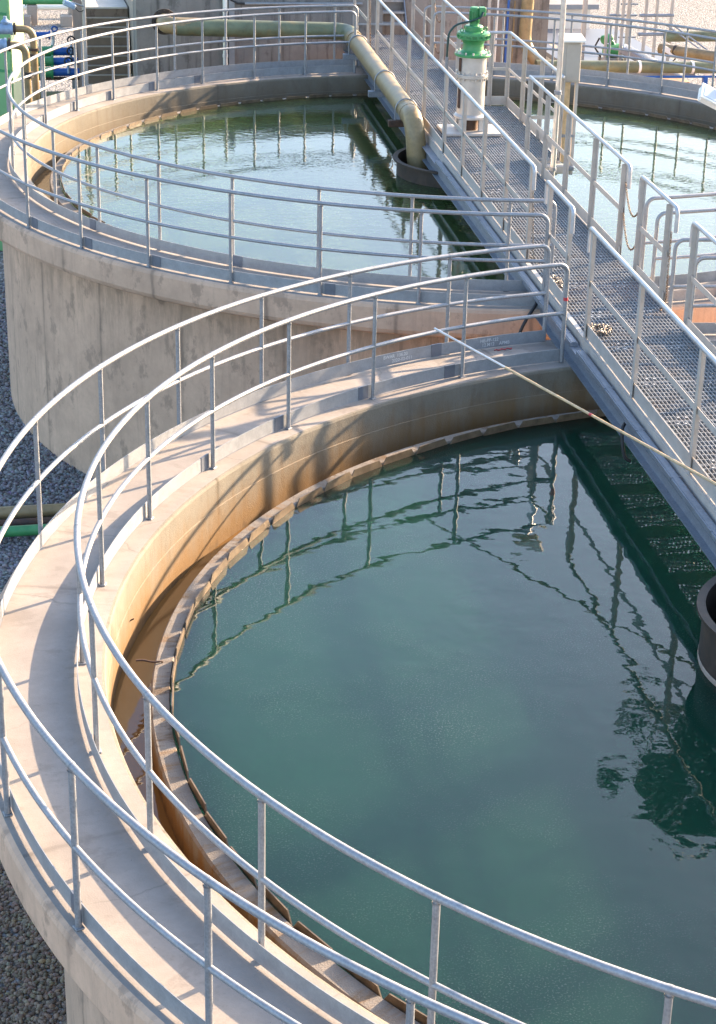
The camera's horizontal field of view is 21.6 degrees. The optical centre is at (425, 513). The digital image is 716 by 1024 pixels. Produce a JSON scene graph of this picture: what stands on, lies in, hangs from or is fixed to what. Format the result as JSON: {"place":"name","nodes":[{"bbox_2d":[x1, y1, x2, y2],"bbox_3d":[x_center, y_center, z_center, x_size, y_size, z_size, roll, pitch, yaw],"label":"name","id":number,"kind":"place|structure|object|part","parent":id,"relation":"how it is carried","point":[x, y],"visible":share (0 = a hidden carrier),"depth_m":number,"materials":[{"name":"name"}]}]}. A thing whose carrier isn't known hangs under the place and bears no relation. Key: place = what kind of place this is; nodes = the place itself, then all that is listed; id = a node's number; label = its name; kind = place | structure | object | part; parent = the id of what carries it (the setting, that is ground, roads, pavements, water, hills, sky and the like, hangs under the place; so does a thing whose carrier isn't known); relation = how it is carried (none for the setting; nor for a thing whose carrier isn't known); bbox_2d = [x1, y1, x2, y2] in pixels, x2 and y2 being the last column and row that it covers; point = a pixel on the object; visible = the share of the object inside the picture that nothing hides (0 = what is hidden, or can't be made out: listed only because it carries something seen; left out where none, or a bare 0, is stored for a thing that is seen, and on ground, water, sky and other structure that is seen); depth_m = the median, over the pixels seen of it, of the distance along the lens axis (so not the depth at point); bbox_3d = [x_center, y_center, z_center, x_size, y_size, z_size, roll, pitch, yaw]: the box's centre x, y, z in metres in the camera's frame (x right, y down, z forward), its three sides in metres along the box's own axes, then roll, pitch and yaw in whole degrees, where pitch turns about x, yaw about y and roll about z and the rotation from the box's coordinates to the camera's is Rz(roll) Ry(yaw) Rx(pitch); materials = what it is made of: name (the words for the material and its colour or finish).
{"place":"outdoors","nodes":[
{"label":"outdoors","id":0,"kind":"place"},
{"bbox_2d":[23,5,37,26],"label":"support block","id":1,"kind":"structure","parent":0,"point":[30,18],"depth_m":56.57,"materials":[{"name":"concrete"}]},
{"bbox_2d":[0,861,66,1023],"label":"gravel","id":2,"kind":"structure","parent":0,"point":[23,973],"depth_m":15.72,"materials":[{"name":"grey gravel"}]},
{"bbox_2d":[35,26,57,45],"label":"gate valve","id":3,"kind":"object","parent":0,"point":[38,34],"visible":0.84,"depth_m":40.77,"materials":[{"name":"blue paint"}]},
{"bbox_2d":[0,280,93,593],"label":"gravel","id":4,"kind":"structure","parent":0,"point":[11,470],"depth_m":25.41,"materials":[{"name":"grey gravel"}]},
{"bbox_2d":[0,524,46,536],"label":"floor pipe","id":5,"kind":"object","parent":4,"relation":"on","point":[21,530],"visible":0.11,"depth_m":23.33,"materials":[{"name":"green paint"}]},
{"bbox_2d":[0,517,52,525],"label":"floor pipe","id":6,"kind":"object","parent":4,"relation":"on","point":[27,521],"visible":0.05,"depth_m":23.61,"materials":[{"name":"metal"}]},
{"bbox_2d":[0,503,65,519],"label":"floor pipe","id":7,"kind":"object","parent":4,"relation":"on","point":[30,511],"visible":0.2,"depth_m":23.83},
{"bbox_2d":[60,7,72,26],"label":"support block","id":8,"kind":"structure","parent":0,"point":[66,20],"depth_m":56.69,"materials":[{"name":"concrete"}]},
{"bbox_2d":[22,0,71,9],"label":"green pipe","id":9,"kind":"object","parent":8,"relation":"on","point":[49,4],"visible":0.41,"depth_m":56.80,"materials":[{"name":"metal"}]},
{"bbox_2d":[0,0,715,1023],"bbox_3d":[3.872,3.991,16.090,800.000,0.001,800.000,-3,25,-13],"label":"ground","id":10,"kind":"structure","parent":0,"point":[694,12],"depth_m":58.74,"materials":[{"name":"grey gravel"}]},
{"bbox_2d":[0,0,23,250],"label":"filter vessel","id":11,"kind":"object","parent":10,"relation":"on","point":[12,10],"visible":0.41,"depth_m":33.47,"materials":[{"name":"green metal"}]},
{"bbox_2d":[31,76,78,98],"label":"pipe rack","id":12,"kind":"object","parent":10,"relation":"on","point":[61,78],"visible":0.11,"depth_m":40.08,"materials":[{"name":"metal"}]},
{"bbox_2d":[32,91,63,97],"bbox_3d":[-7.053,-8.873,39.706,2.500,0.133,0.140,-3,25,-13],"label":"process pipe","id":13,"kind":"object","parent":12,"relation":"on","point":[49,93],"visible":0.09,"depth_m":39.46,"materials":[{"name":"metal"}]},
{"bbox_2d":[27,45,76,55],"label":"process pipe","id":14,"kind":"object","parent":12,"relation":"on","point":[60,52],"visible":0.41,"depth_m":40.47,"materials":[{"name":"metal"}]},
{"bbox_2d":[67,36,74,51],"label":"gate valve","id":15,"kind":"object","parent":14,"relation":"attached to","point":[71,45],"visible":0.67,"depth_m":40.41,"materials":[{"name":"black metal"}]},
{"bbox_2d":[30,55,77,66],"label":"process pipe","id":16,"kind":"object","parent":12,"relation":"on","point":[51,60],"visible":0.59,"depth_m":40.16,"materials":[{"name":"blue paint"}]},
{"bbox_2d":[66,47,73,60],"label":"gate valve","id":17,"kind":"object","parent":16,"relation":"attached to","point":[70,53],"visible":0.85,"depth_m":40.12,"materials":[{"name":"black metal"}]},
{"bbox_2d":[30,66,79,78],"bbox_3d":[-7.273,-9.429,40.074,3.100,0.269,0.269,-3,25,-13],"label":"process pipe","id":18,"kind":"object","parent":12,"relation":"on","point":[57,72],"visible":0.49,"depth_m":39.89,"materials":[{"name":"blue paint"}]},
{"bbox_2d":[64,57,72,73],"bbox_3d":[-7.598,-9.526,39.852,0.186,0.353,0.068,-3,25,-13],"label":"gate valve","id":19,"kind":"object","parent":18,"relation":"attached to","point":[68,68],"visible":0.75,"depth_m":39.81,"materials":[{"name":"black metal"}]},
{"bbox_2d":[62,0,87,85],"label":"lamp post","id":20,"kind":"object","parent":10,"relation":"on","point":[69,4],"visible":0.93,"depth_m":34.01,"materials":[{"name":"grey metal"}]},
{"bbox_2d":[72,0,131,87],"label":"concrete steps","id":21,"kind":"structure","parent":10,"relation":"on","point":[100,11],"depth_m":37.13,"materials":[{"name":"grey concrete"}]},
{"bbox_2d":[124,0,549,76],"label":"retaining wall","id":22,"kind":"structure","parent":10,"relation":"on","point":[143,38],"depth_m":36.21,"materials":[{"name":"concrete"}]},
{"bbox_2d":[222,0,234,64],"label":"downpipe","id":23,"kind":"object","parent":22,"relation":"attached to","point":[231,4],"visible":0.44,"depth_m":35.88,"materials":[{"name":"grey metal"}]},
{"bbox_2d":[230,0,362,4],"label":"wall conduit","id":24,"kind":"object","parent":22,"relation":"attached to","point":[292,3],"depth_m":35.88,"materials":[{"name":"metal"}]},
{"bbox_2d":[486,0,490,61],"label":"wall pipe","id":25,"kind":"object","parent":22,"relation":"attached to","point":[488,21],"depth_m":37.27,"materials":[{"name":"white metal"}]},
{"bbox_2d":[494,0,498,61],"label":"wall pipe","id":26,"kind":"object","parent":22,"relation":"attached to","point":[496,30],"depth_m":37.37,"materials":[{"name":"white metal"}]},
{"bbox_2d":[504,0,509,62],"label":"wall pipe","id":27,"kind":"object","parent":22,"relation":"attached to","point":[507,27],"depth_m":37.39,"materials":[{"name":"blue metal"}]},
{"bbox_2d":[511,1,515,62],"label":"wall pipe","id":28,"kind":"object","parent":22,"relation":"attached to","point":[513,31],"depth_m":37.46,"materials":[{"name":"blue metal"}]},
{"bbox_2d":[519,0,539,64],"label":"riser pipe","id":29,"kind":"object","parent":22,"relation":"attached to","point":[525,29],"visible":0.5,"depth_m":37.25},
{"bbox_2d":[0,334,715,1023],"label":"settling tank","id":30,"kind":"object","parent":10,"relation":"on","point":[264,482],"visible":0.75,"depth_m":14.01,"materials":[{"name":"concrete"}]},
{"bbox_2d":[136,659,162,662],"bbox_3d":[-2.151,1.162,14.589,0.216,0.044,0.036,3,24,1],"label":"tie wire","id":31,"kind":"object","parent":30,"relation":"attached to","point":[149,661],"visible":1,"depth_m":14.58,"materials":[{"name":"metal"}]},
{"bbox_2d":[112,521,253,852],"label":"water","id":32,"kind":"structure","parent":30,"relation":"in","point":[128,708],"depth_m":14.85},
{"bbox_2d":[0,244,550,1023],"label":"guard rail","id":33,"kind":"object","parent":30,"relation":"on","point":[166,998],"visible":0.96,"depth_m":11.76,"materials":[{"name":"metal"}]},
{"bbox_2d":[73,263,715,1023],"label":"guard rail","id":34,"kind":"object","parent":30,"relation":"on","point":[295,981],"visible":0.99,"depth_m":12.03,"materials":[{"name":"metal"}]},
{"bbox_2d":[434,327,715,484],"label":"skimming pole","id":35,"kind":"object","parent":34,"relation":"attached to","point":[592,415],"visible":1,"depth_m":17.31,"materials":[{"name":"metal"}]},
{"bbox_2d":[171,416,715,1023],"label":"water","id":36,"kind":"structure","parent":30,"relation":"in","point":[469,674],"depth_m":14.01,"materials":[{"name":"teal liquid"}]},
{"bbox_2d":[343,34,715,568],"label":"footbridge","id":37,"kind":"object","parent":30,"relation":"on","point":[673,348],"visible":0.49,"depth_m":20.80,"materials":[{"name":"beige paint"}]},
{"bbox_2d":[151,9,426,168],"bbox_3d":[-1.416,-7.399,32.518,3.203,1.576,9.110,-14,29,-32],"label":"feed pipe","id":38,"kind":"object","parent":37,"relation":"attached to","point":[394,93],"visible":0.79,"depth_m":34.12,"materials":[{"name":"metal"}]},
{"bbox_2d":[343,35,367,59],"bbox_3d":[-1.270,-8.414,33.848,0.454,0.444,0.100,-2,24,-10],"label":"pipe bracket","id":39,"kind":"object","parent":38,"relation":"attached to","point":[349,56],"visible":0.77,"depth_m":33.85,"materials":[{"name":"metal"}]},
{"bbox_2d":[368,70,394,96],"bbox_3d":[-0.727,-7.113,31.032,0.454,0.444,0.100,-2,24,-10],"label":"pipe bracket","id":40,"kind":"object","parent":38,"relation":"attached to","point":[375,93],"visible":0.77,"depth_m":31.03,"materials":[{"name":"metal"}]},
{"bbox_2d":[388,98,416,126],"bbox_3d":[-0.357,-6.224,29.109,0.454,0.444,0.100,-2,24,-10],"label":"pipe bracket","id":41,"kind":"object","parent":38,"relation":"attached to","point":[395,123],"visible":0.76,"depth_m":29.11,"materials":[{"name":"metal"}]},
{"bbox_2d":[353,0,370,44],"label":"bridge railing","id":42,"kind":"object","parent":37,"relation":"on","point":[366,19],"visible":0.33,"depth_m":34.39,"materials":[{"name":"grey metal"}]},
{"bbox_2d":[369,0,370,46],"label":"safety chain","id":43,"kind":"object","parent":42,"relation":"hanging from","point":[370,21],"visible":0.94,"depth_m":34.15,"materials":[{"name":"grey metal"}]},
{"bbox_2d":[358,0,407,34],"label":"steel stairs","id":44,"kind":"structure","parent":37,"relation":"on","point":[403,11],"depth_m":36.60,"materials":[{"name":"grey metal"}]},
{"bbox_2d":[393,147,441,187],"bbox_3d":[0.484,-4.777,28.757,2.025,1.350,2.025,-3,25,-13],"label":"inlet drum","id":45,"kind":"object","parent":37,"relation":"hanging from","point":[412,174],"visible":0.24,"depth_m":27.93,"materials":[{"name":"metal"}]},
{"bbox_2d":[411,0,434,56],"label":"bridge railing","id":46,"kind":"object","parent":37,"relation":"on","point":[416,35],"visible":0.62,"depth_m":35.30,"materials":[{"name":"grey metal"}]},
{"bbox_2d":[439,0,469,81],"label":"bridge railing","id":47,"kind":"object","parent":37,"relation":"on","point":[457,45],"visible":0.41,"depth_m":32.91,"materials":[{"name":"grey metal"}]},
{"bbox_2d":[375,0,536,258],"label":"bridge railing","id":48,"kind":"object","parent":37,"relation":"on","point":[469,179],"visible":0.88,"depth_m":26.03,"materials":[{"name":"grey metal"}]},
{"bbox_2d":[532,190,539,264],"bbox_3d":[1.317,-3.384,22.293,0.040,0.889,0.243,-17,31,-37],"label":"safety chain","id":49,"kind":"object","parent":48,"relation":"hanging from","point":[533,223],"visible":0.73,"depth_m":22.32,"materials":[{"name":"metal"}]},
{"bbox_2d":[437,6,501,136],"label":"scraper drive","id":50,"kind":"structure","parent":37,"relation":"on","point":[471,74],"depth_m":28.37,"materials":[{"name":"beige paint"}]},
{"bbox_2d":[484,106,562,173],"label":"side platform","id":51,"kind":"structure","parent":37,"relation":"attached to","point":[506,120],"depth_m":29.10,"materials":[{"name":"metal"}]},
{"bbox_2d":[484,31,564,160],"bbox_3d":[1.425,-6.425,28.932,0.524,1.364,3.698,-2,24,-10],"label":"bridge railing","id":52,"kind":"object","parent":51,"relation":"on","point":[507,102],"visible":0.8,"depth_m":29.62,"materials":[{"name":"grey metal"}]},
{"bbox_2d":[555,33,585,174],"bbox_3d":[1.991,-5.963,27.461,0.530,2.040,0.328,-3,25,-13],"label":"control cabinet","id":53,"kind":"object","parent":51,"relation":"attached to","point":[572,52],"visible":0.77,"depth_m":27.20,"materials":[{"name":"grey metal"}]},
{"bbox_3d":[2.128,-6.522,27.129,0.215,0.530,0.010,-2,24,-10],"label":"door","id":54,"kind":"part","parent":53,"relation":"part of","materials":[{"name":"grey metal"}]},
{"bbox_2d":[518,301,537,332],"bbox_3d":[1.211,-2.171,21.721,0.122,0.607,0.547,11,26,20],"label":"cable loop","id":55,"kind":"object","parent":37,"relation":"hanging from","point":[531,311],"visible":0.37,"depth_m":21.51,"materials":[{"name":"black rubber"}]},
{"bbox_2d":[550,275,563,286],"bbox_3d":[1.520,-2.794,21.784,0.208,0.238,0.405,5,24,6],"label":"safety chain","id":56,"kind":"object","parent":37,"relation":"on","point":[559,281],"visible":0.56,"depth_m":21.82,"materials":[{"name":"metal"}]},
{"bbox_2d":[548,0,566,176],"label":"lamp pole","id":57,"kind":"object","parent":37,"relation":"attached to","point":[557,93],"visible":0.77,"depth_m":26.26,"materials":[{"name":"metal"}]},
{"bbox_2d":[542,180,574,309],"bbox_3d":[1.483,-3.022,21.105,0.072,1.204,1.288,-2,24,-10],"label":"bridge railing","id":58,"kind":"object","parent":37,"relation":"on","point":[554,288],"visible":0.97,"depth_m":21.00,"materials":[{"name":"grey metal"}]},
{"bbox_2d":[524,75,631,257],"bbox_3d":[1.930,-4.668,24.840,0.072,1.204,5.374,-2,24,-10],"label":"bridge railing","id":59,"kind":"object","parent":37,"relation":"on","point":[585,216],"visible":0.91,"depth_m":24.66,"materials":[{"name":"grey metal"}]},
{"bbox_2d":[622,212,634,250],"bbox_3d":[2.433,-3.316,22.334,0.030,0.362,0.736,-2,24,-10],"label":"safety chain","id":60,"kind":"object","parent":59,"relation":"hanging from","point":[626,235],"visible":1,"depth_m":22.52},
{"bbox_2d":[625,182,637,217],"bbox_3d":[2.447,-3.671,22.178,0.030,0.328,0.733,-2,24,-10],"label":"safety chain","id":61,"kind":"object","parent":59,"relation":"hanging from","point":[628,201],"visible":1,"depth_m":22.36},
{"bbox_2d":[589,314,611,334],"bbox_3d":[1.839,-2.096,20.160,0.333,0.307,0.368,-3,25,-13],"label":"safety chain","id":62,"kind":"object","parent":37,"relation":"on","point":[604,327],"visible":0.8,"depth_m":20.21,"materials":[{"name":"metal"}]},
{"bbox_2d":[620,422,631,462],"bbox_3d":[1.924,-0.692,18.172,0.110,0.363,0.230,-3,25,-13],"label":"cable loop","id":63,"kind":"object","parent":37,"relation":"hanging from","point":[623,446],"visible":0.94,"depth_m":18.12,"materials":[{"name":"black rubber"}]},
{"bbox_2d":[583,227,715,503],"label":"bridge railing","id":64,"kind":"object","parent":37,"relation":"on","point":[685,455],"visible":0.98,"depth_m":17.87,"materials":[{"name":"grey metal"}]},
{"bbox_2d":[632,175,679,304],"bbox_3d":[2.597,-3.096,21.375,0.072,1.204,1.488,-2,24,-10],"label":"bridge railing","id":65,"kind":"object","parent":37,"relation":"on","point":[660,290],"visible":0.94,"depth_m":21.31,"materials":[{"name":"grey metal"}]},
{"bbox_2d":[659,231,671,310],"bbox_3d":[2.679,-2.700,20.907,0.036,0.871,0.222,11,25,19],"label":"safety chain","id":66,"kind":"object","parent":65,"relation":"hanging from","point":[661,308],"visible":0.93,"depth_m":20.99,"materials":[{"name":"silver metal"}]},
{"bbox_2d":[682,222,715,356],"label":"bridge railing","id":67,"kind":"object","parent":37,"relation":"on","point":[695,230],"visible":0.96,"depth_m":19.98,"materials":[{"name":"grey metal"}]},
{"bbox_2d":[697,576,715,685],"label":"inlet drum","id":68,"kind":"object","parent":37,"relation":"hanging from","point":[706,610],"visible":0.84,"depth_m":14.77,"materials":[{"name":"metal"}]},
{"bbox_2d":[668,238,715,333],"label":"guard rail","id":69,"kind":"object","parent":30,"relation":"on","point":[706,328],"visible":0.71,"depth_m":21.04,"materials":[{"name":"metal"}]},
{"bbox_2d":[691,256,715,346],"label":"guard rail","id":70,"kind":"object","parent":30,"relation":"on","point":[700,259],"visible":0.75,"depth_m":20.37,"materials":[{"name":"metal"}]},
{"bbox_2d":[0,66,715,477],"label":"settling tank","id":71,"kind":"object","parent":10,"relation":"on","point":[74,312],"visible":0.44,"depth_m":24.24,"materials":[{"name":"concrete"}]},
{"bbox_2d":[34,161,57,197],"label":"water","id":72,"kind":"structure","parent":71,"relation":"in","point":[42,181],"depth_m":28.35,"materials":[{"name":"liquid"}]},
{"bbox_2d":[0,4,549,305],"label":"guard rail","id":73,"kind":"object","parent":71,"relation":"on","point":[418,296],"visible":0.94,"depth_m":22.63,"materials":[{"name":"metal"}]},
{"bbox_2d":[6,10,556,291],"bbox_3d":[-2.855,-5.661,27.341,6.353,1.125,13.298,-3,25,-13],"label":"guard rail","id":74,"kind":"object","parent":71,"relation":"on","point":[504,285],"visible":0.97,"depth_m":23.65,"materials":[{"name":"metal"}]},
{"bbox_2d":[60,96,715,279],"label":"water","id":75,"kind":"structure","parent":71,"relation":"in","point":[351,142],"depth_m":28.04,"materials":[{"name":"green liquid"}]},
{"bbox_2d":[422,5,715,301],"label":"guard rail","id":76,"kind":"object","parent":71,"relation":"on","point":[679,295],"visible":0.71,"depth_m":34.04,"materials":[{"name":"metal"}]},
{"bbox_2d":[431,11,715,286],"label":"guard rail","id":77,"kind":"object","parent":71,"relation":"on","point":[701,277],"visible":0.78,"depth_m":33.42,"materials":[{"name":"metal"}]},
{"bbox_2d":[697,83,715,109],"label":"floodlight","id":78,"kind":"object","parent":71,"relation":"on","point":[706,94],"visible":1,"depth_m":20.99,"materials":[{"name":"metal"}]},
{"bbox_2d":[546,0,598,59],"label":"white shed","id":79,"kind":"structure","parent":10,"relation":"on","point":[574,6],"depth_m":46.54,"materials":[{"name":"paint"}]},
{"bbox_2d":[546,0,695,75],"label":"screening platform","id":80,"kind":"structure","parent":10,"relation":"on","point":[592,36],"depth_m":41.83,"materials":[{"name":"beige paint"}]},
{"bbox_2d":[594,34,623,60],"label":"green pump","id":81,"kind":"object","parent":80,"relation":"on","point":[613,45],"visible":0.37,"depth_m":41.88,"materials":[{"name":"paint"}]},
{"bbox_2d":[620,44,682,75],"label":"screw trough","id":82,"kind":"object","parent":80,"relation":"on","point":[634,54],"visible":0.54,"depth_m":41.29,"materials":[{"name":"white paint"}]},
{"bbox_2d":[662,26,715,80],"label":"white chute","id":83,"kind":"object","parent":80,"relation":"attached to","point":[667,50],"visible":0.19,"depth_m":41.25,"materials":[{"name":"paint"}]},
{"bbox_2d":[657,43,714,61],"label":"diagonal pipe","id":84,"kind":"object","parent":83,"relation":"attached to","point":[694,53],"visible":0.78,"depth_m":40.31,"materials":[{"name":"metal"}]},
{"bbox_2d":[663,31,715,41],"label":"pipe","id":85,"kind":"object","parent":80,"relation":"attached to","point":[670,37],"visible":0.65,"depth_m":41.68,"materials":[{"name":"metal"}]},
{"bbox_2d":[662,78,689,82],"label":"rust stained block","id":86,"kind":"structure","parent":10,"relation":"on","point":[677,79],"depth_m":38.37,"materials":[{"name":"beige concrete"}]},
{"bbox_2d":[646,76,715,84],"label":"blue pipe support","id":87,"kind":"object","parent":10,"relation":"on","point":[705,79],"visible":0.18,"depth_m":37.76,"materials":[{"name":"paint"}]},
{"bbox_2d":[534,60,715,73],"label":"long pipe","id":88,"kind":"object","parent":87,"relation":"on","point":[638,66],"visible":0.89,"depth_m":37.51,"materials":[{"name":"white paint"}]},
{"bbox_3d":[-7.049,-5.456,33.368,0.900,2.380,0.500,-3,25,-13],"label":"pipe plinth","id":89,"kind":"object","parent":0,"visible":0},
{"bbox_2d":[0,38,33,104],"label":"elbow pipe","id":90,"kind":"object","parent":89,"relation":"on","point":[23,48],"visible":0.64,"depth_m":32.18,"materials":[{"name":"metal"}]},
{"bbox_2d":[0,16,39,100],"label":"elbow pipe","id":91,"kind":"object","parent":89,"relation":"on","point":[7,26],"visible":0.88,"depth_m":32.44,"materials":[{"name":"metal"}]}
]}

